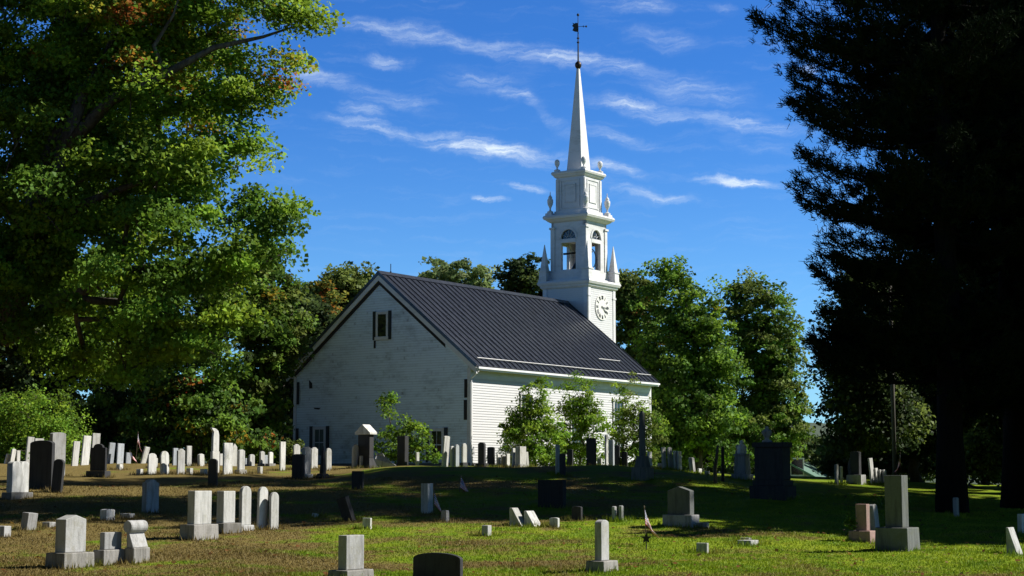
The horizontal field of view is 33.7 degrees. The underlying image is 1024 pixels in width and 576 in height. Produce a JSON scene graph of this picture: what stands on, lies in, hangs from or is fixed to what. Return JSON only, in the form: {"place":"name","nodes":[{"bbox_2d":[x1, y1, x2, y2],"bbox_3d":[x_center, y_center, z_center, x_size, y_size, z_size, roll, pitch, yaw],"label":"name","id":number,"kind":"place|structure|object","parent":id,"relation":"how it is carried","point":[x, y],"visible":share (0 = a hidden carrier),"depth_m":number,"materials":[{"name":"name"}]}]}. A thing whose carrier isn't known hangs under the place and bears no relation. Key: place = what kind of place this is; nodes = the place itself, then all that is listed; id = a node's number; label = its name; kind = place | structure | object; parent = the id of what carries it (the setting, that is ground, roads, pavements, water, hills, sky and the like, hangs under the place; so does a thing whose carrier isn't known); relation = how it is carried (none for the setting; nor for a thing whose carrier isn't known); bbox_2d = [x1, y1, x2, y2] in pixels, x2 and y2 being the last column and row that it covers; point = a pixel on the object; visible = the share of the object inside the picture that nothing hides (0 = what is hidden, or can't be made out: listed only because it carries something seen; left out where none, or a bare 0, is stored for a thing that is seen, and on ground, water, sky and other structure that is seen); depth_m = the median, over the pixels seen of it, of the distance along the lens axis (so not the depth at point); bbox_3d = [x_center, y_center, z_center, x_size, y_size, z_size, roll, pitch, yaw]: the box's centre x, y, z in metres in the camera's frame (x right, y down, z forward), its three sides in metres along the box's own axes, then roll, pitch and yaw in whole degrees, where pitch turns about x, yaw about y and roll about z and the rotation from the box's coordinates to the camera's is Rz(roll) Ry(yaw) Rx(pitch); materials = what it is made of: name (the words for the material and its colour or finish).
{"place":"outdoors","nodes":[
{"label":"outdoors","id":0,"kind":"place"},
{"bbox_2d":[0,0,929,422],"label":"sky","id":1,"kind":"structure","parent":0,"point":[439,129],"materials":[{"name":"blue"}]},
{"bbox_2d":[0,463,1023,575],"bbox_3d":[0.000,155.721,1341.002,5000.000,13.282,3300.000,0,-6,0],"label":"ground","id":2,"kind":"structure","parent":0,"point":[808,484],"depth_m":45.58,"materials":[{"name":"green plant"}]},
{"bbox_2d":[1,461,32,499],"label":"headstone","id":3,"kind":"object","parent":2,"relation":"on","point":[17,486],"visible":0.93,"depth_m":48.10,"materials":[{"name":"stone"}]},
{"bbox_2d":[20,512,37,529],"bbox_3d":[-11.181,5.430,39.181,0.223,0.454,0.280,2,-8,34],"label":"footstone","id":4,"kind":"object","parent":2,"relation":"on","point":[29,520],"visible":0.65,"depth_m":39.10,"materials":[{"name":"stone"}]},
{"bbox_2d":[29,440,54,489],"bbox_3d":[-14.178,5.359,51.050,0.994,1.520,0.122,-4,-8,34],"label":"headstone","id":5,"kind":"object","parent":2,"relation":"on","point":[42,457],"visible":0.81,"depth_m":50.98,"materials":[{"name":"stone"}]},
{"bbox_2d":[0,383,95,463],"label":"feathery shrub","id":6,"kind":"object","parent":2,"relation":"on","point":[14,433],"visible":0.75,"depth_m":72.94,"materials":[{"name":"green plant"}]},
{"bbox_2d":[0,288,113,463],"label":"broadleaf tree","id":7,"kind":"object","parent":2,"relation":"on","point":[8,370],"visible":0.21,"depth_m":85.06,"materials":[{"name":"green plant"}]},
{"bbox_2d":[51,459,64,492],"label":"headstone","id":8,"kind":"object","parent":2,"relation":"on","point":[58,474],"visible":0.91,"depth_m":49.90,"materials":[{"name":"stone"}]},
{"bbox_2d":[50,432,65,474],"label":"headstone","id":9,"kind":"object","parent":2,"relation":"on","point":[58,439],"visible":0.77,"depth_m":57.20,"materials":[{"name":"stone"}]},
{"bbox_2d":[45,515,93,568],"bbox_3d":[-7.877,4.543,30.199,0.510,0.981,0.714,-4,-8,34],"label":"headstone","id":10,"kind":"object","parent":2,"relation":"on","point":[70,540],"visible":0.77,"depth_m":30.04,"materials":[{"name":"stone"}]},
{"bbox_2d":[71,441,79,465],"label":"headstone","id":11,"kind":"object","parent":2,"relation":"on","point":[75,453],"visible":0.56,"depth_m":65.89,"materials":[{"name":"stone"}]},
{"bbox_2d":[80,435,90,464],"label":"headstone","id":12,"kind":"object","parent":2,"relation":"on","point":[86,446],"visible":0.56,"depth_m":66.78,"materials":[{"name":"stone"}]},
{"bbox_2d":[86,444,110,477],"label":"headstone","id":13,"kind":"object","parent":2,"relation":"on","point":[98,459],"visible":0.91,"depth_m":56.81,"materials":[{"name":"stone"}]},
{"bbox_2d":[93,532,124,564],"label":"headstone","id":14,"kind":"object","parent":2,"relation":"on","point":[111,550],"visible":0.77,"depth_m":30.70,"materials":[{"name":"stone"}]},
{"bbox_2d":[28,264,192,462],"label":"broadleaf tree","id":15,"kind":"object","parent":2,"relation":"on","point":[107,426],"visible":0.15,"depth_m":86.50,"materials":[{"name":"green plant"}]},
{"bbox_2d":[116,443,123,463],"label":"headstone","id":16,"kind":"object","parent":2,"relation":"on","point":[120,454],"visible":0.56,"depth_m":71.02,"materials":[{"name":"white stone"}]},
{"bbox_2d":[123,520,149,563],"bbox_3d":[-6.883,4.672,31.034,0.294,0.819,0.409,-4,-8,34],"label":"scroll headstone","id":17,"kind":"object","parent":2,"relation":"on","point":[137,548],"visible":0.9,"depth_m":30.93,"materials":[{"name":"stone"}]},
{"bbox_2d":[142,479,158,512],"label":"headstone","id":18,"kind":"object","parent":2,"relation":"on","point":[150,493],"visible":0.81,"depth_m":43.64,"materials":[{"name":"stone"}]},
{"bbox_2d":[147,453,156,474],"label":"headstone","id":19,"kind":"object","parent":2,"relation":"on","point":[151,462],"visible":0.85,"depth_m":58.23,"materials":[{"name":"stone"}]},
{"bbox_2d":[160,451,168,474],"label":"headstone","id":20,"kind":"object","parent":2,"relation":"on","point":[164,461],"visible":0.84,"depth_m":57.98,"materials":[{"name":"stone"}]},
{"bbox_2d":[0,0,350,391],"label":"maple tree","id":21,"kind":"object","parent":2,"relation":"on","point":[73,162],"visible":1,"depth_m":44.26,"materials":[{"name":"green plant"}]},
{"bbox_2d":[176,449,184,473],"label":"headstone","id":22,"kind":"object","parent":2,"relation":"on","point":[180,466],"visible":0.89,"depth_m":57.94,"materials":[{"name":"stone"}]},
{"bbox_2d":[111,254,283,464],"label":"broadleaf tree","id":23,"kind":"object","parent":2,"relation":"on","point":[198,405],"visible":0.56,"depth_m":82.74,"materials":[{"name":"green plant"}]},
{"bbox_2d":[179,491,218,539],"bbox_3d":[-6.693,4.888,36.245,0.448,1.083,0.755,-4,-8,34],"label":"headstone","id":24,"kind":"object","parent":2,"relation":"on","point":[198,525],"visible":0.84,"depth_m":36.08,"materials":[{"name":"stone"}]},
{"bbox_2d":[208,459,217,485],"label":"headstone","id":25,"kind":"object","parent":2,"relation":"on","point":[213,471],"visible":0.86,"depth_m":52.54,"materials":[{"name":"stone"}]},
{"bbox_2d":[210,428,219,472],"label":"headstone","id":26,"kind":"object","parent":2,"relation":"on","point":[215,453],"visible":0.78,"depth_m":58.49,"materials":[{"name":"stone"}]},
{"bbox_2d":[211,491,241,533],"bbox_3d":[-6.432,5.064,38.044,0.455,0.996,0.615,-4,-8,34],"label":"headstone","id":27,"kind":"object","parent":2,"relation":"on","point":[225,521],"visible":0.69,"depth_m":37.92,"materials":[{"name":"stone"}]},
{"bbox_2d":[222,443,232,473],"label":"headstone","id":28,"kind":"object","parent":2,"relation":"on","point":[227,456],"visible":0.8,"depth_m":57.79,"materials":[{"name":"stone"}]},
{"bbox_2d":[235,450,246,473],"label":"headstone","id":29,"kind":"object","parent":2,"relation":"on","point":[241,460],"visible":0.88,"depth_m":58.16,"materials":[{"name":"stone"}]},
{"bbox_2d":[239,486,253,530],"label":"headstone","id":30,"kind":"object","parent":2,"relation":"on","point":[245,506],"visible":0.7,"depth_m":39.00,"materials":[{"name":"stone"}]},
{"bbox_2d":[257,487,267,527],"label":"headstone","id":31,"kind":"object","parent":2,"relation":"on","point":[262,504],"visible":0.8,"depth_m":39.62,"materials":[{"name":"stone"}]},
{"bbox_2d":[222,245,319,463],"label":"broadleaf tree","id":32,"kind":"object","parent":2,"relation":"on","point":[273,354],"visible":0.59,"depth_m":87.31,"materials":[{"name":"green plant"}]},
{"bbox_2d":[269,492,278,528],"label":"headstone","id":33,"kind":"object","parent":2,"relation":"on","point":[273,509],"visible":0.78,"depth_m":39.64,"materials":[{"name":"stone"}]},
{"bbox_2d":[279,442,285,470],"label":"headstone","id":34,"kind":"object","parent":2,"relation":"on","point":[282,453],"visible":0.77,"depth_m":62.71,"materials":[{"name":"stone"}]},
{"bbox_2d":[284,438,304,464],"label":"bush","id":35,"kind":"object","parent":2,"relation":"on","point":[289,446],"visible":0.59,"depth_m":79.55,"materials":[{"name":"green plant"}]},
{"bbox_2d":[292,454,304,479],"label":"headstone","id":36,"kind":"object","parent":2,"relation":"on","point":[298,466],"visible":0.78,"depth_m":56.48,"materials":[{"name":"stone"}]},
{"bbox_2d":[275,281,335,462],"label":"broadleaf tree","id":37,"kind":"object","parent":2,"relation":"on","point":[318,306],"visible":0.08,"depth_m":99.76,"materials":[{"name":"green plant"}]},
{"bbox_2d":[301,447,312,477],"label":"headstone","id":38,"kind":"object","parent":2,"relation":"on","point":[306,451],"visible":0.67,"depth_m":57.29,"materials":[{"name":"stone"}]},
{"bbox_2d":[294,277,348,341],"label":"maple tree","id":39,"kind":"object","parent":2,"relation":"on","point":[323,289],"visible":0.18,"depth_m":112.01,"materials":[{"name":"green plant"}]},
{"bbox_2d":[314,446,331,478],"bbox_3d":[-6.389,5.904,57.191,0.471,1.155,0.471,-4,-8,34],"label":"obelisk","id":40,"kind":"object","parent":2,"relation":"on","point":[322,472],"visible":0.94,"depth_m":57.12,"materials":[{"name":"stone"}]},
{"bbox_2d":[305,261,379,310],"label":"broadleaf tree","id":41,"kind":"object","parent":2,"relation":"on","point":[352,280],"visible":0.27,"depth_m":119.49,"materials":[{"name":"green plant"}]},
{"bbox_2d":[336,496,355,520],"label":"headstone","id":42,"kind":"object","parent":2,"relation":"on","point":[345,507],"visible":0.76,"depth_m":41.38,"materials":[{"name":"stone"}]},
{"bbox_2d":[328,535,373,575],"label":"headstone","id":43,"kind":"object","parent":2,"relation":"on","point":[350,555],"visible":1,"depth_m":26.27,"materials":[{"name":"stone"}]},
{"bbox_2d":[352,444,358,467],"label":"headstone","id":44,"kind":"object","parent":2,"relation":"on","point":[355,453],"visible":0.74,"depth_m":63.59,"materials":[{"name":"stone"}]},
{"bbox_2d":[352,471,363,489],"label":"headstone","id":45,"kind":"object","parent":2,"relation":"on","point":[358,479],"visible":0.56,"depth_m":51.03,"materials":[{"name":"stone"}]},
{"bbox_2d":[355,424,376,467],"bbox_3d":[-5.509,5.988,63.791,0.798,1.680,0.534,-4,-8,34],"label":"roofed monument","id":46,"kind":"object","parent":2,"relation":"on","point":[365,433],"visible":0.87,"depth_m":63.65,"materials":[{"name":"stone"}]},
{"bbox_2d":[375,453,395,467],"bbox_3d":[-4.792,6.623,64.497,0.994,0.689,0.988,0,-6,0],"label":"boulder","id":47,"kind":"object","parent":2,"relation":"on","point":[381,460],"visible":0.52,"depth_m":64.03,"materials":[{"name":"stone"}]},
{"bbox_2d":[396,436,409,465],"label":"headstone","id":48,"kind":"object","parent":2,"relation":"on","point":[402,449],"visible":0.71,"depth_m":64.21,"materials":[{"name":"stone"}]},
{"bbox_2d":[374,390,441,463],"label":"bush","id":49,"kind":"object","parent":2,"relation":"on","point":[409,427],"visible":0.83,"depth_m":77.62,"materials":[{"name":"green plant"}]},
{"bbox_2d":[421,483,432,513],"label":"headstone","id":50,"kind":"object","parent":2,"relation":"on","point":[426,497],"visible":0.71,"depth_m":43.32,"materials":[{"name":"stone"}]},
{"bbox_2d":[413,552,462,575],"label":"headstone","id":51,"kind":"object","parent":2,"relation":"on","point":[436,564],"visible":1,"depth_m":26.54,"materials":[{"name":"stone"}]},
{"bbox_2d":[441,436,449,466],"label":"headstone","id":52,"kind":"object","parent":2,"relation":"on","point":[445,450],"visible":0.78,"depth_m":64.20,"materials":[{"name":"stone"}]},
{"bbox_2d":[417,255,496,288],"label":"broadleaf tree","id":53,"kind":"object","parent":2,"relation":"on","point":[443,270],"visible":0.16,"depth_m":149.50,"materials":[{"name":"green plant"}]},
{"bbox_2d":[286,14,659,465],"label":"church","id":54,"kind":"structure","parent":2,"relation":"on","point":[459,364],"depth_m":90.21,"materials":[{"name":"paint"}]},
{"bbox_2d":[309,426,328,458],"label":"window","id":55,"kind":"structure","parent":54,"relation":"in","point":[318,436],"depth_m":90.10,"materials":[{"name":"glass"}]},
{"bbox_2d":[372,311,390,339],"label":"window","id":56,"kind":"structure","parent":54,"relation":"in","point":[381,320],"depth_m":88.42,"materials":[{"name":"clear glass"}]},
{"bbox_2d":[426,427,447,462],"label":"window","id":57,"kind":"structure","parent":54,"relation":"in","point":[438,434],"depth_m":85.73,"materials":[{"name":"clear glass"}]},
{"bbox_2d":[475,442,488,466],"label":"headstone","id":58,"kind":"object","parent":2,"relation":"on","point":[481,454],"visible":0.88,"depth_m":62.66,"materials":[{"name":"stone"}]},
{"bbox_2d":[487,447,495,466],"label":"headstone","id":59,"kind":"object","parent":2,"relation":"on","point":[491,455],"visible":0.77,"depth_m":62.97,"materials":[{"name":"stone"}]},
{"bbox_2d":[0,341,1000,484],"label":"woods","id":60,"kind":"object","parent":2,"relation":"on","point":[814,455],"visible":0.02,"depth_m":153.78,"materials":[{"name":"green plant"}]},
{"bbox_2d":[509,508,524,525],"bbox_3d":[0.161,5.420,39.909,0.367,0.469,0.263,-4,-8,34],"label":"slant marker","id":61,"kind":"object","parent":2,"relation":"on","point":[515,516],"visible":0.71,"depth_m":39.87,"materials":[{"name":"stone"}]},
{"bbox_2d":[491,252,550,296],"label":"broadleaf tree","id":62,"kind":"object","parent":2,"relation":"on","point":[521,275],"visible":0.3,"depth_m":139.82,"materials":[{"name":"green plant"}]},
{"bbox_2d":[514,446,527,466],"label":"headstone","id":63,"kind":"object","parent":2,"relation":"on","point":[520,455],"visible":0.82,"depth_m":61.78,"materials":[{"name":"stone"}]},
{"bbox_2d":[524,511,539,526],"bbox_3d":[0.506,5.455,39.922,0.322,0.396,0.332,-4,-8,34],"label":"slant marker","id":64,"kind":"object","parent":2,"relation":"on","point":[530,516],"visible":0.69,"depth_m":39.86,"materials":[{"name":"stone"}]},
{"bbox_2d":[496,375,572,465],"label":"sapling","id":65,"kind":"object","parent":2,"relation":"on","point":[541,431],"visible":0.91,"depth_m":83.82,"materials":[{"name":"green plant"}]},
{"bbox_2d":[538,480,565,508],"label":"headstone","id":66,"kind":"object","parent":2,"relation":"on","point":[552,493],"visible":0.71,"depth_m":44.95,"materials":[{"name":"stone"}]},
{"bbox_2d":[559,453,565,475],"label":"headstone","id":67,"kind":"object","parent":2,"relation":"on","point":[562,463],"visible":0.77,"depth_m":54.91,"materials":[{"name":"stone"}]},
{"bbox_2d":[572,506,582,520],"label":"headstone","id":68,"kind":"object","parent":2,"relation":"on","point":[577,511],"visible":0.75,"depth_m":41.46,"materials":[{"name":"stone"}]},
{"bbox_2d":[547,370,616,465],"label":"sapling","id":69,"kind":"object","parent":2,"relation":"on","point":[581,416],"visible":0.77,"depth_m":87.99,"materials":[{"name":"green plant"}]},
{"bbox_2d":[586,438,595,464],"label":"headstone","id":70,"kind":"object","parent":2,"relation":"on","point":[591,451],"visible":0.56,"depth_m":60.63,"materials":[{"name":"stone"}]},
{"bbox_2d":[586,520,617,572],"bbox_3d":[1.522,4.393,28.672,0.376,0.925,0.493,-4,-8,34],"label":"headstone","id":71,"kind":"object","parent":2,"relation":"on","point":[601,561],"visible":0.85,"depth_m":28.58,"materials":[{"name":"stone"}]},
{"bbox_2d":[608,440,614,464],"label":"headstone","id":72,"kind":"object","parent":2,"relation":"on","point":[611,452],"visible":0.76,"depth_m":61.17,"materials":[{"name":"grey stone"}]},
{"bbox_2d":[596,371,670,466],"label":"sapling","id":73,"kind":"object","parent":2,"relation":"on","point":[627,414],"visible":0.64,"depth_m":91.43,"materials":[{"name":"green plant"}]},
{"bbox_2d":[608,268,674,406],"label":"broadleaf tree","id":74,"kind":"object","parent":2,"relation":"on","point":[630,311],"visible":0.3,"depth_m":123.48,"materials":[{"name":"green plant"}]},
{"bbox_2d":[631,411,653,480],"bbox_3d":[4.134,5.007,53.701,0.539,2.237,0.539,-4,-8,34],"label":"obelisk","id":75,"kind":"object","parent":2,"relation":"on","point":[641,469],"visible":0.98,"depth_m":53.55,"materials":[{"name":"grey stone"}]},
{"bbox_2d":[662,487,699,527],"bbox_3d":[3.970,5.168,39.814,0.794,0.985,0.412,-4,-8,34],"label":"headstone","id":76,"kind":"object","parent":2,"relation":"on","point":[681,505],"visible":0.86,"depth_m":39.69,"materials":[{"name":"grey stone"}]},
{"bbox_2d":[626,255,764,471],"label":"broadleaf tree","id":77,"kind":"object","parent":2,"relation":"on","point":[698,368],"visible":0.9,"depth_m":111.98,"materials":[{"name":"green plant"}]},
{"bbox_2d":[731,440,752,479],"bbox_3d":[8.104,6.071,59.616,0.613,1.409,0.531,-4,-8,34],"label":"statue monument","id":78,"kind":"object","parent":2,"relation":"on","point":[741,462],"visible":0.96,"depth_m":59.48,"materials":[{"name":"stone"}]},
{"bbox_2d":[710,266,815,467],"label":"broadleaf tree","id":79,"kind":"object","parent":2,"relation":"on","point":[772,376],"visible":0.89,"depth_m":120.84,"materials":[{"name":"green plant"}]},
{"bbox_2d":[749,426,795,500],"bbox_3d":[7.574,5.092,49.223,1.126,2.159,0.800,-4,-8,34],"label":"block monument","id":80,"kind":"object","parent":2,"relation":"on","point":[773,481],"visible":0.97,"depth_m":48.94,"materials":[{"name":"stone"}]},
{"bbox_2d":[790,458,826,476],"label":"house","id":81,"kind":"structure","parent":2,"relation":"on","point":[799,467],"depth_m":144.08,"materials":[{"name":"grey paint"}]},
{"bbox_2d":[790,458,803,475],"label":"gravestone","id":82,"kind":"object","parent":81,"relation":"in","point":[799,463],"depth_m":144.02,"materials":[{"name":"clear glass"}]},
{"bbox_2d":[812,447,887,477],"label":"shrub","id":83,"kind":"object","parent":2,"relation":"on","point":[827,468],"visible":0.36,"depth_m":73.08,"materials":[{"name":"green plant"}]},
{"bbox_2d":[843,511,857,535],"bbox_3d":[7.276,5.098,36.166,0.474,0.652,0.384,0,-6,0],"label":"flower plant","id":84,"kind":"object","parent":2,"relation":"on","point":[850,523],"visible":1,"depth_m":36.14,"materials":[{"name":"green plant"}]},
{"bbox_2d":[846,451,865,484],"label":"headstone","id":85,"kind":"object","parent":2,"relation":"on","point":[857,477],"visible":0.93,"depth_m":61.09,"materials":[{"name":"stone"}]},
{"bbox_2d":[848,504,874,543],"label":"headstone","id":86,"kind":"object","parent":2,"relation":"on","point":[863,531],"visible":0.73,"depth_m":36.03,"materials":[{"name":"pink stone"}]},
{"bbox_2d":[799,271,936,474],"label":"broadleaf tree","id":87,"kind":"object","parent":2,"relation":"on","point":[861,422],"visible":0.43,"depth_m":67.06,"materials":[{"name":"green plant"}]},
{"bbox_2d":[870,504,879,530],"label":"headstone","id":88,"kind":"object","parent":2,"relation":"on","point":[874,520],"visible":0.5,"depth_m":37.51,"materials":[{"name":"stone"}]},
{"bbox_2d":[743,0,1023,513],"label":"pine tree","id":89,"kind":"object","parent":2,"relation":"on","point":[932,274],"visible":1,"depth_m":46.46,"materials":[{"name":"green plant"}]},
{"bbox_2d":[872,286,898,474],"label":"utility pole","id":90,"kind":"object","parent":2,"relation":"on","point":[894,457],"visible":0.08,"depth_m":65.25,"materials":[{"name":"brown wood"}]},
{"bbox_2d":[875,475,919,550],"bbox_3d":[7.741,4.547,34.052,0.704,1.548,0.685,-4,-8,34],"label":"headstone","id":91,"kind":"object","parent":2,"relation":"on","point":[896,531],"visible":0.82,"depth_m":33.88,"materials":[{"name":"grey stone"}]},
{"bbox_2d":[869,446,935,481],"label":"shrub","id":92,"kind":"object","parent":2,"relation":"on","point":[925,468],"visible":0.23,"depth_m":78.80,"materials":[{"name":"green plant"}]},
{"bbox_2d":[821,0,1023,508],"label":"pine tree","id":93,"kind":"object","parent":2,"relation":"on","point":[1012,487],"visible":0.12,"depth_m":49.16,"materials":[{"name":"green plant"}]},
{"bbox_2d":[836,0,1023,436],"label":"pine tree","id":94,"kind":"object","parent":2,"relation":"on","point":[924,27],"visible":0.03,"depth_m":58.66,"materials":[{"name":"green plant"}]},
{"bbox_2d":[865,279,1002,481],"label":"broadleaf tree","id":95,"kind":"object","parent":2,"relation":"on","point":[914,458],"visible":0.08,"depth_m":72.86,"materials":[{"name":"green plant"}]},
{"bbox_2d":[928,372,1002,484],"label":"broadleaf tree","id":96,"kind":"object","parent":2,"relation":"on","point":[995,420],"visible":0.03,"depth_m":74.78,"materials":[{"name":"green plant"}]},
{"bbox_2d":[934,425,1002,485],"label":"shrub","id":97,"kind":"object","parent":2,"relation":"on","point":[999,436],"visible":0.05,"depth_m":71.76,"materials":[{"name":"green plant"}]},
{"bbox_2d":[963,427,1002,488],"bbox_3d":[17.091,6.286,61.740,2.826,2.460,2.039,-1,-6,7],"label":"shrub","id":98,"kind":"object","parent":2,"relation":"on","point":[983,457],"visible":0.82,"depth_m":61.27,"materials":[{"name":"green plant"}]},
{"bbox_2d":[1006,527,1022,554],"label":"slant marker","id":99,"kind":"object","parent":2,"relation":"on","point":[1012,542],"visible":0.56,"depth_m":32.96,"materials":[{"name":"stone"}]},
{"bbox_2d":[0,472,1023,575],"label":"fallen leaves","id":100,"kind":"object","parent":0,"point":[407,569],"visible":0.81,"depth_m":33.91,"materials":[{"name":"brown plant"}]},
{"bbox_2d":[204,423,999,484],"bbox_3d":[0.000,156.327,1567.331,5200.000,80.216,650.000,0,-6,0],"label":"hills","id":101,"kind":"structure","parent":0,"point":[818,429],"depth_m":1459.70,"materials":[{"name":"green plant"}]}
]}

